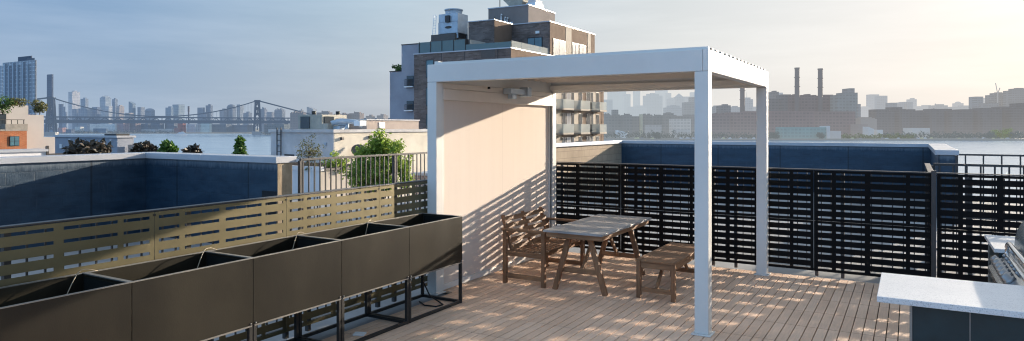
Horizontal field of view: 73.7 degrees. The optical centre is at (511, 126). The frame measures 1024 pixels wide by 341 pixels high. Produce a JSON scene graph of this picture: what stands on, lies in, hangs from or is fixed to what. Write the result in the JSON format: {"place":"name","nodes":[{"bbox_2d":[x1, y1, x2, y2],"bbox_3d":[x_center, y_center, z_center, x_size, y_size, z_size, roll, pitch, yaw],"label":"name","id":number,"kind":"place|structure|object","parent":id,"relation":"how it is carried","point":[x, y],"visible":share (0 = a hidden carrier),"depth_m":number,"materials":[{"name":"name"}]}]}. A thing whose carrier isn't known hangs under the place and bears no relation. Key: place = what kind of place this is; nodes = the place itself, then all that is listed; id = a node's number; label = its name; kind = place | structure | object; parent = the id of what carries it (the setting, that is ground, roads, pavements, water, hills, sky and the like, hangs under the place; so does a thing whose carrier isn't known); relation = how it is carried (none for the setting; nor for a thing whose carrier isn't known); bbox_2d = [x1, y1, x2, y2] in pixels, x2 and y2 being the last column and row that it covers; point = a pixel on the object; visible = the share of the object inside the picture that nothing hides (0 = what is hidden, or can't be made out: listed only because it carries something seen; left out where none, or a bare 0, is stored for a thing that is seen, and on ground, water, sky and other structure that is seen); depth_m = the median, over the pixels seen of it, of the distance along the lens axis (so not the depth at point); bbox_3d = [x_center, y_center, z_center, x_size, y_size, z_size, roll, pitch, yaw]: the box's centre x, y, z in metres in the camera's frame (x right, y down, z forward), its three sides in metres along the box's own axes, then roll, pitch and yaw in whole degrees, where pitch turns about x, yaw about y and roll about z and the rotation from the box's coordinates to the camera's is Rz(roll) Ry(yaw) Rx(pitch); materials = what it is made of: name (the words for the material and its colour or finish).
{"place":"outdoors","nodes":[
{"label":"outdoors","id":0,"kind":"place"},
{"bbox_2d":[3,56,36,114],"bbox_3d":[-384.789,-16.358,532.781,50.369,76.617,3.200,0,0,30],"label":"glass tower","id":1,"kind":"structure","parent":0,"point":[20,78],"depth_m":529.99,"materials":[{"name":"glass"}]},
{"bbox_2d":[0,105,54,153],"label":"stepped building","id":2,"kind":"structure","parent":0,"point":[20,128],"depth_m":61.84,"materials":[{"name":"concrete"}]},
{"bbox_2d":[0,95,16,114],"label":"shrub","id":3,"kind":"object","parent":2,"relation":"on","point":[5,104],"visible":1,"depth_m":59.02,"materials":[{"name":"green plant"}]},
{"bbox_2d":[30,99,47,114],"bbox_3d":[-41.540,-1.734,60.030,1.400,1.369,1.330,0,0,30],"label":"tree","id":4,"kind":"object","parent":2,"relation":"on","point":[39,107],"visible":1,"depth_m":59.92,"materials":[{"name":"green plant"}]},
{"bbox_2d":[53,134,135,152],"bbox_3d":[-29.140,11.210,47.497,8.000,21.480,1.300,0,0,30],"label":"grey roof building","id":5,"kind":"structure","parent":0,"point":[120,143],"depth_m":45.94,"materials":[{"name":"blue paint"}]},
{"bbox_2d":[0,152,295,251],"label":"parapet wall","id":6,"kind":"structure","parent":0,"point":[42,188],"depth_m":11.55,"materials":[{"name":"blue concrete"}]},
{"bbox_2d":[268,129,426,198],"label":"white building","id":7,"kind":"structure","parent":0,"point":[342,142],"depth_m":39.65,"materials":[{"name":"paint"}]},
{"bbox_2d":[276,128,281,155],"bbox_3d":[-13.629,2.500,39.922,0.380,4.900,0.050,0,0,30],"label":"ladder","id":8,"kind":"object","parent":7,"relation":"attached to","point":[277,140],"depth_m":39.89,"materials":[{"name":"metal"}]},
{"bbox_2d":[298,111,346,128],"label":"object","id":9,"kind":"structure","parent":7,"relation":"on","point":[313,121],"depth_m":43.37,"materials":[{"name":"concrete"}]},
{"bbox_2d":[322,118,365,128],"bbox_3d":[-10.392,-0.110,42.424,2.744,0.840,0.990,0,0,7],"label":"roof condenser","id":10,"kind":"object","parent":7,"relation":"on","point":[341,123],"visible":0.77,"depth_m":42.20,"materials":[{"name":"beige metal"}]},
{"bbox_2d":[349,119,419,128],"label":"building","id":11,"kind":"structure","parent":0,"point":[390,124],"depth_m":46.78,"materials":[{"name":"paint"}]},
{"bbox_2d":[389,4,606,142],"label":"brick apartment building","id":12,"kind":"structure","parent":0,"point":[523,30],"depth_m":78.96,"materials":[{"name":"grey brick"}]},
{"bbox_2d":[432,8,467,38],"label":"cooling tower","id":13,"kind":"structure","parent":12,"relation":"on","point":[453,20],"depth_m":80.88,"materials":[{"name":"metal"}]},
{"bbox_2d":[499,0,542,7],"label":"roof fan unit","id":14,"kind":"object","parent":12,"relation":"on","point":[537,3],"visible":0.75,"depth_m":84.71,"materials":[{"name":"beige metal"}]},
{"bbox_2d":[527,37,542,52],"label":"window","id":15,"kind":"structure","parent":12,"relation":"in","point":[535,44],"depth_m":78.45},
{"bbox_2d":[553,38,565,54],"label":"window","id":16,"kind":"structure","parent":12,"relation":"in","point":[559,46],"depth_m":79.61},
{"bbox_2d":[0,185,1022,340],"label":"rooftop","id":17,"kind":"object","parent":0,"point":[416,292],"depth_m":10.92,"materials":[{"name":"concrete"}]},
{"bbox_2d":[0,179,426,340],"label":"slatted fence","id":18,"kind":"object","parent":17,"relation":"on","point":[153,235],"visible":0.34,"depth_m":5.56,"materials":[{"name":"beige metal"}]},
{"bbox_2d":[298,152,426,229],"bbox_3d":[-1.678,1.255,14.233,0.050,1.470,7.150,0,0,30],"label":"railing","id":19,"kind":"object","parent":17,"relation":"on","point":[301,172],"visible":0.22,"depth_m":12.51,"materials":[{"name":"metal"}]},
{"bbox_2d":[556,161,930,278],"bbox_3d":[2.806,1.252,9.616,5.380,1.397,0.072,0,0,30],"label":"slatted fence","id":20,"kind":"object","parent":17,"relation":"on","point":[814,213],"visible":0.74,"depth_m":9.12,"materials":[{"name":"black metal"}]},
{"bbox_2d":[824,285,899,340],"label":"deck tray","id":21,"kind":"object","parent":17,"relation":"on","point":[877,318],"depth_m":6.96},
{"bbox_2d":[322,251,909,340],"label":"deck","id":22,"kind":"structure","parent":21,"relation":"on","point":[748,305],"depth_m":7.24,"materials":[{"name":"wood"}]},
{"bbox_2d":[0,272,131,340],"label":"planter box","id":23,"kind":"object","parent":22,"relation":"on","point":[90,307],"visible":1,"depth_m":4.15,"materials":[{"name":"black metal"}]},
{"bbox_2d":[84,251,252,340],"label":"planter box","id":24,"kind":"object","parent":22,"relation":"on","point":[180,298],"visible":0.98,"depth_m":4.81,"materials":[{"name":"black metal"}]},
{"bbox_2d":[208,235,341,340],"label":"planter box","id":25,"kind":"object","parent":22,"relation":"on","point":[304,272],"visible":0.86,"depth_m":5.61,"materials":[{"name":"black metal"}]},
{"bbox_2d":[299,223,408,340],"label":"planter box","id":26,"kind":"object","parent":22,"relation":"on","point":[376,255],"visible":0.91,"depth_m":6.42,"materials":[{"name":"black metal"}]},
{"bbox_2d":[367,213,462,322],"bbox_3d":[-1.021,1.469,7.302,0.565,0.962,0.930,0,0,30],"label":"planter box","id":27,"kind":"object","parent":22,"relation":"on","point":[435,241],"visible":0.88,"depth_m":7.23,"materials":[{"name":"brown metal"}]},
{"bbox_2d":[501,207,584,287],"bbox_3d":[0.410,1.531,8.912,0.680,0.839,1.214,0,0,30],"label":"garden bench","id":28,"kind":"object","parent":22,"relation":"on","point":[544,246],"visible":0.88,"depth_m":8.66,"materials":[{"name":"brown wood"}]},
{"bbox_2d":[543,214,650,295],"bbox_3d":[1.121,1.588,8.631,0.760,0.739,1.694,0,0,30],"label":"picnic table","id":29,"kind":"object","parent":22,"relation":"on","point":[604,228],"visible":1,"depth_m":8.19,"materials":[{"name":"brown wood"}]},
{"bbox_2d":[424,46,770,337],"bbox_3d":[1.200,0.590,8.509,3.316,2.719,3.166,0,0,30],"label":"pergola","id":30,"kind":"object","parent":22,"relation":"on","point":[491,141],"visible":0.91,"depth_m":8.61,"materials":[{"name":"white metal"}]},
{"bbox_2d":[635,242,694,302],"bbox_3d":[1.943,1.730,8.244,0.466,0.440,1.336,0,0,30],"label":"garden bench","id":31,"kind":"object","parent":22,"relation":"on","point":[672,257],"visible":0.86,"depth_m":7.78,"materials":[{"name":"brown wood"}]},
{"bbox_2d":[877,272,1023,340],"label":"bar counter","id":32,"kind":"object","parent":22,"relation":"on","point":[943,309],"visible":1,"depth_m":4.07,"materials":[{"name":"white stone"}]},
{"bbox_2d":[985,235,1014,282],"bbox_3d":[4.272,1.491,5.276,0.835,0.918,2.420,0,0,30],"label":"kitchen counter","id":33,"kind":"object","parent":22,"relation":"on","point":[996,245],"visible":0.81,"depth_m":6.19,"materials":[{"name":"white stone"}]},
{"bbox_2d":[988,221,1023,285],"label":"barbecue grill","id":34,"kind":"object","parent":33,"relation":"on","point":[1007,267],"visible":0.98,"depth_m":5.28,"materials":[{"name":"silver metal"}]},
{"bbox_2d":[924,163,932,270],"bbox_3d":[5.694,1.252,9.326,0.072,1.397,2.390,0,0,30],"label":"slatted fence","id":35,"kind":"object","parent":17,"relation":"on","point":[928,168],"visible":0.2,"depth_m":8.53,"materials":[{"name":"black metal"}]},
{"bbox_2d":[931,170,935,276],"bbox_3d":[5.094,1.255,8.247,0.052,1.450,0.050,0,0,30],"label":"fence corner post","id":36,"kind":"object","parent":17,"relation":"on","point":[933,223],"visible":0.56,"depth_m":8.23,"materials":[{"name":"metal"}]},
{"bbox_2d":[931,163,1023,251],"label":"railing","id":37,"kind":"object","parent":17,"relation":"on","point":[974,165],"visible":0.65,"depth_m":10.02,"materials":[{"name":"metal"}]},
{"bbox_2d":[936,172,1023,281],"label":"slatted fence","id":38,"kind":"object","parent":17,"relation":"on","point":[1000,191],"visible":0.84,"depth_m":8.06,"materials":[{"name":"black metal"}]},
{"bbox_2d":[955,154,1023,221],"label":"railing","id":39,"kind":"object","parent":17,"relation":"on","point":[965,155],"visible":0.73,"depth_m":13.69,"materials":[{"name":"metal"}]},
{"bbox_2d":[0,0,1023,127],"label":"sky","id":40,"kind":"structure","parent":0,"point":[333,56],"materials":[{"name":"blue"}]},
{"bbox_2d":[44,133,1023,197],"bbox_3d":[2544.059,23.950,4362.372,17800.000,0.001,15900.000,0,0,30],"label":"river","id":41,"kind":"structure","parent":0,"point":[217,143],"depth_m":920.59,"materials":[{"name":"liquid"}]},
{"bbox_2d":[37,97,389,135],"bbox_3d":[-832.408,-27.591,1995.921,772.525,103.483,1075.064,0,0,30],"label":"suspension bridge","id":42,"kind":"structure","parent":41,"relation":"on","point":[51,121],"depth_m":1911.19,"materials":[{"name":"metal"}]},
{"bbox_2d":[67,128,1023,140],"bbox_3d":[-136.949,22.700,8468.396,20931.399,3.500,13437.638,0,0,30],"label":"shore","id":43,"kind":"structure","parent":0,"point":[910,139],"depth_m":1211.65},
{"bbox_2d":[47,74,52,115],"bbox_3d":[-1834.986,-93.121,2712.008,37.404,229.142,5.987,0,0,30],"label":"skyscraper","id":44,"kind":"structure","parent":43,"relation":"on","point":[49,85],"depth_m":2704.75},
{"bbox_2d":[68,91,79,128],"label":"skyscraper","id":45,"kind":"structure","parent":43,"relation":"on","point":[73,97],"depth_m":3111.35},
{"bbox_2d":[78,108,91,131],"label":"office tower","id":46,"kind":"structure","parent":43,"relation":"on","point":[86,126],"depth_m":2761.98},
{"bbox_2d":[90,124,115,132],"bbox_3d":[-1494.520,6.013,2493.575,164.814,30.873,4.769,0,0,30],"label":"office block","id":47,"kind":"structure","parent":43,"relation":"on","point":[111,127],"depth_m":2480.68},
{"bbox_2d":[100,96,110,123],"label":"skyscraper","id":48,"kind":"structure","parent":43,"relation":"on","point":[105,101],"depth_m":3111.75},
{"bbox_2d":[75,130,270,134],"bbox_3d":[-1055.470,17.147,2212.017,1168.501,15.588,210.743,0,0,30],"label":"bank greenery","id":49,"kind":"object","parent":43,"relation":"on","point":[90,131],"visible":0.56,"depth_m":2408.89,"materials":[{"name":"green plant"}]},
{"bbox_2d":[172,104,184,119],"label":"office block","id":50,"kind":"structure","parent":43,"relation":"on","point":[178,109],"depth_m":2860.40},
{"bbox_2d":[212,124,231,132],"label":"apartment block","id":51,"kind":"structure","parent":43,"relation":"on","point":[225,128],"depth_m":2495.21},
{"bbox_2d":[232,125,252,132],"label":"apartment block","id":52,"kind":"structure","parent":43,"relation":"on","point":[243,128],"depth_m":2496.01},
{"bbox_2d":[264,124,289,133],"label":"apartment block","id":53,"kind":"structure","parent":43,"relation":"on","point":[275,126],"depth_m":2010.09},
{"bbox_2d":[290,111,305,128],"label":"apartment block","id":54,"kind":"structure","parent":43,"relation":"on","point":[294,119],"depth_m":1917.12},
{"bbox_2d":[604,113,610,136],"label":"apartment block","id":55,"kind":"structure","parent":43,"relation":"on","point":[607,122],"depth_m":1400.00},
{"bbox_2d":[607,91,625,114],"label":"skyscraper","id":56,"kind":"structure","parent":43,"relation":"on","point":[617,98],"depth_m":3000.00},
{"bbox_2d":[611,114,621,136],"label":"apartment block","id":57,"kind":"structure","parent":43,"relation":"on","point":[616,122],"depth_m":1400.00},
{"bbox_2d":[622,113,631,136],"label":"apartment block","id":58,"kind":"structure","parent":43,"relation":"on","point":[626,122],"depth_m":1390.00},
{"bbox_2d":[632,116,638,136],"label":"apartment block","id":59,"kind":"structure","parent":43,"relation":"on","point":[635,124],"depth_m":1400.00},
{"bbox_2d":[627,105,646,115],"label":"office block","id":60,"kind":"structure","parent":43,"relation":"on","point":[636,110],"depth_m":2600.00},
{"bbox_2d":[643,114,652,136],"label":"apartment block","id":61,"kind":"structure","parent":43,"relation":"on","point":[647,119],"depth_m":1390.00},
{"bbox_2d":[643,93,662,115],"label":"skyscraper","id":62,"kind":"structure","parent":43,"relation":"on","point":[653,103],"depth_m":2800.00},
{"bbox_2d":[645,125,661,137],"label":"office block","id":63,"kind":"structure","parent":43,"relation":"on","point":[654,128],"depth_m":1320.00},
{"bbox_2d":[661,112,676,136],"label":"apartment block","id":64,"kind":"structure","parent":43,"relation":"on","point":[666,116],"depth_m":1390.00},
{"bbox_2d":[663,105,681,115],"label":"office block","id":65,"kind":"structure","parent":43,"relation":"on","point":[676,110],"depth_m":2300.00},
{"bbox_2d":[669,119,690,135],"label":"exhibition hall","id":66,"kind":"structure","parent":43,"relation":"on","point":[679,123],"depth_m":1330.00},
{"bbox_2d":[677,115,694,136],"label":"apartment block","id":67,"kind":"structure","parent":43,"relation":"on","point":[692,117],"depth_m":1420.00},
{"bbox_2d":[682,102,694,115],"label":"apartment tower","id":68,"kind":"structure","parent":43,"relation":"on","point":[688,108],"depth_m":1700.00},
{"bbox_2d":[712,113,729,137],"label":"factory","id":69,"kind":"structure","parent":43,"relation":"on","point":[720,122],"depth_m":1300.00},
{"bbox_2d":[716,104,730,113],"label":"office block","id":70,"kind":"structure","parent":43,"relation":"on","point":[723,108],"depth_m":1700.00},
{"bbox_2d":[725,111,755,137],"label":"factory","id":71,"kind":"structure","parent":43,"relation":"on","point":[743,122],"depth_m":1310.00,"materials":[{"name":"concrete"}]},
{"bbox_2d":[739,88,744,111],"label":"chimney","id":72,"kind":"object","parent":43,"relation":"on","point":[742,99],"visible":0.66,"depth_m":1356.51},
{"bbox_2d":[768,99,779,110],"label":"boiler house","id":73,"kind":"structure","parent":43,"relation":"on","point":[773,104],"depth_m":1380.00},
{"bbox_2d":[776,94,790,110],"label":"boiler house","id":74,"kind":"structure","parent":43,"relation":"on","point":[783,98],"depth_m":1370.00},
{"bbox_2d":[768,111,813,133],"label":"factory","id":75,"kind":"structure","parent":43,"relation":"on","point":[790,118],"depth_m":1280.00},
{"bbox_2d":[794,67,799,110],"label":"chimney","id":76,"kind":"object","parent":43,"relation":"on","point":[797,88],"visible":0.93,"depth_m":1346.35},
{"bbox_2d":[775,127,825,138],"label":"glass hall","id":77,"kind":"structure","parent":43,"relation":"on","point":[797,132],"depth_m":1215.00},
{"bbox_2d":[788,94,817,110],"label":"power station","id":78,"kind":"object","parent":43,"relation":"on","point":[808,102],"visible":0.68,"depth_m":1360.00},
{"bbox_2d":[604,130,1023,137],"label":"shore trees","id":79,"kind":"object","parent":43,"relation":"on","point":[947,135],"visible":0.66,"depth_m":1242.36,"materials":[{"name":"green plant"}]},
{"bbox_2d":[817,68,823,110],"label":"chimney","id":80,"kind":"object","parent":43,"relation":"on","point":[820,87],"visible":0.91,"depth_m":1351.36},
{"bbox_2d":[814,111,855,137],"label":"factory","id":81,"kind":"structure","parent":43,"relation":"on","point":[841,121],"depth_m":1285.00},
{"bbox_2d":[830,95,857,117],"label":"office block","id":82,"kind":"structure","parent":43,"relation":"on","point":[843,102],"depth_m":1330.00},
{"bbox_2d":[850,124,867,137],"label":"warehouse","id":83,"kind":"structure","parent":43,"relation":"on","point":[855,129],"depth_m":1257.56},
{"bbox_2d":[856,117,876,129],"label":"warehouse","id":84,"kind":"structure","parent":43,"relation":"on","point":[871,122],"depth_m":1290.00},
{"bbox_2d":[866,94,878,108],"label":"office tower","id":85,"kind":"structure","parent":43,"relation":"on","point":[870,100],"depth_m":2500.00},
{"bbox_2d":[868,109,888,134],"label":"housing block","id":86,"kind":"structure","parent":43,"relation":"on","point":[881,116],"depth_m":1330.00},
{"bbox_2d":[841,132,916,138],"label":"shore bushes","id":87,"kind":"object","parent":43,"relation":"on","point":[906,136],"visible":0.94,"depth_m":1220.45,"materials":[{"name":"green plant"}]},
{"bbox_2d":[875,96,886,108],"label":"office tower","id":88,"kind":"structure","parent":43,"relation":"on","point":[880,102],"depth_m":2400.00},
{"bbox_2d":[895,108,908,135],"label":"housing block","id":89,"kind":"structure","parent":43,"relation":"on","point":[901,119],"depth_m":1331.39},
{"bbox_2d":[906,109,914,127],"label":"housing block","id":90,"kind":"structure","parent":43,"relation":"on","point":[911,118],"depth_m":1342.00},
{"bbox_2d":[903,128,929,137],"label":"warehouse","id":91,"kind":"structure","parent":43,"relation":"on","point":[917,131],"depth_m":1250.00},
{"bbox_2d":[915,110,924,127],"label":"housing block","id":92,"kind":"structure","parent":43,"relation":"on","point":[919,118],"depth_m":1354.00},
{"bbox_2d":[923,109,935,135],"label":"housing block","id":93,"kind":"structure","parent":43,"relation":"on","point":[930,118],"depth_m":1335.09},
{"bbox_2d":[933,108,943,136],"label":"housing block","id":94,"kind":"structure","parent":43,"relation":"on","point":[940,120],"depth_m":1342.00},
{"bbox_2d":[944,110,963,136],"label":"housing block","id":95,"kind":"structure","parent":43,"relation":"on","point":[953,120],"depth_m":1330.00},
{"bbox_2d":[956,109,971,135],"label":"housing block","id":96,"kind":"structure","parent":43,"relation":"on","point":[967,120],"depth_m":1342.00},
{"bbox_2d":[969,97,982,108],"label":"apartment tower","id":97,"kind":"structure","parent":43,"relation":"on","point":[974,102],"depth_m":1903.54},
{"bbox_2d":[972,108,990,136],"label":"housing block","id":98,"kind":"structure","parent":43,"relation":"on","point":[982,120],"depth_m":1330.00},
{"bbox_2d":[985,92,1002,106],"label":"apartment block","id":99,"kind":"structure","parent":43,"relation":"on","point":[991,98],"depth_m":1900.00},
{"bbox_2d":[991,108,1001,132],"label":"housing block","id":100,"kind":"structure","parent":43,"relation":"on","point":[996,118],"depth_m":1342.00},
{"bbox_2d":[990,128,1011,137],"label":"willow tree","id":101,"kind":"object","parent":43,"relation":"on","point":[1006,131],"visible":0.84,"depth_m":1214.04,"materials":[{"name":"green plant"}]},
{"bbox_2d":[1002,107,1020,136],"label":"housing block","id":102,"kind":"structure","parent":43,"relation":"on","point":[1011,118],"depth_m":1330.00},
{"bbox_2d":[1003,88,1023,106],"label":"apartment block","id":103,"kind":"structure","parent":43,"relation":"on","point":[1014,95],"depth_m":1850.00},
{"bbox_2d":[1009,103,1023,135],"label":"housing block","id":104,"kind":"structure","parent":43,"relation":"on","point":[1019,105],"depth_m":1342.00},
{"bbox_2d":[556,140,958,217],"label":"parapet wall","id":105,"kind":"structure","parent":0,"point":[911,157],"depth_m":20.86,"materials":[{"name":"blue metal"}]},
{"bbox_3d":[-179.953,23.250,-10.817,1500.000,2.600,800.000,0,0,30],"label":"near shore","id":106,"kind":"structure","parent":0,"visible":0},
{"bbox_2d":[292,199,354,211],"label":"building","id":107,"kind":"structure","parent":106,"relation":"on","point":[312,207],"depth_m":20.19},
{"bbox_2d":[0,149,48,156],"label":"roof curb wall","id":108,"kind":"structure","parent":107,"relation":"on","point":[18,152],"depth_m":23.39,"materials":[{"name":"grey metal"}]},
{"bbox_2d":[62,137,112,154],"bbox_3d":[-12.385,1.300,19.996,1.234,2.005,1.312,0,0,30],"label":"shrub","id":109,"kind":"object","parent":107,"relation":"on","point":[81,146],"visible":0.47,"depth_m":19.77,"materials":[{"name":"brown plant"}]},
{"bbox_2d":[129,140,158,152],"bbox_3d":[-9.681,1.322,17.988,0.754,1.958,0.799,0,0,-23],"label":"shrub","id":110,"kind":"object","parent":107,"relation":"on","point":[146,146],"visible":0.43,"depth_m":17.83,"materials":[{"name":"grey plant"}]},
{"bbox_2d":[157,139,178,151],"bbox_3d":[-9.073,1.304,17.973,0.590,1.995,0.569,0,0,-32],"label":"shrub","id":111,"kind":"object","parent":107,"relation":"on","point":[166,145],"visible":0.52,"depth_m":17.84,"materials":[{"name":"green plant"}]},
{"bbox_2d":[180,143,202,152],"bbox_3d":[-8.002,1.351,17.007,0.491,1.898,0.520,0,0,30],"label":"shrub","id":112,"kind":"object","parent":107,"relation":"on","point":[194,148],"visible":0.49,"depth_m":16.97,"materials":[{"name":"grey plant"}]},
{"bbox_2d":[231,135,248,154],"bbox_3d":[-7.587,1.258,19.011,0.544,2.086,0.611,0,0,30],"label":"conifer","id":113,"kind":"object","parent":107,"relation":"on","point":[239,146],"visible":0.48,"depth_m":18.92,"materials":[{"name":"green plant"}]},
{"bbox_2d":[292,162,372,202],"bbox_3d":[-7.921,11.620,24.530,5.720,20.660,2.720,0,0,30],"label":"roof bulkhead","id":114,"kind":"object","parent":106,"relation":"on","point":[294,177],"visible":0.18,"depth_m":22.44,"materials":[{"name":"beige paint"}]},
{"bbox_2d":[296,133,323,169],"bbox_3d":[-6.680,0.853,22.510,0.964,1.281,0.977,0,0,30],"label":"shrub","id":115,"kind":"object","parent":114,"relation":"on","point":[309,153],"visible":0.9,"depth_m":22.48,"materials":[{"name":"green plant"}]},
{"bbox_2d":[321,150,349,173],"bbox_3d":[-5.911,1.222,22.826,1.046,0.955,1.044,0,0,30],"label":"shrub","id":116,"kind":"object","parent":114,"relation":"on","point":[335,154],"visible":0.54,"depth_m":22.68,"materials":[{"name":"green plant"}]},
{"bbox_3d":[-2.758,12.600,21.056,6.780,18.700,5.600,0,0,30],"label":"terrace roof","id":117,"kind":"object","parent":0,"visible":0},
{"bbox_2d":[340,128,414,200],"bbox_3d":[-4.007,1.637,19.928,2.156,3.240,1.574,0,0,30],"label":"tree","id":118,"kind":"object","parent":117,"relation":"on","point":[380,144],"visible":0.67,"depth_m":19.66,"materials":[{"name":"green plant"}]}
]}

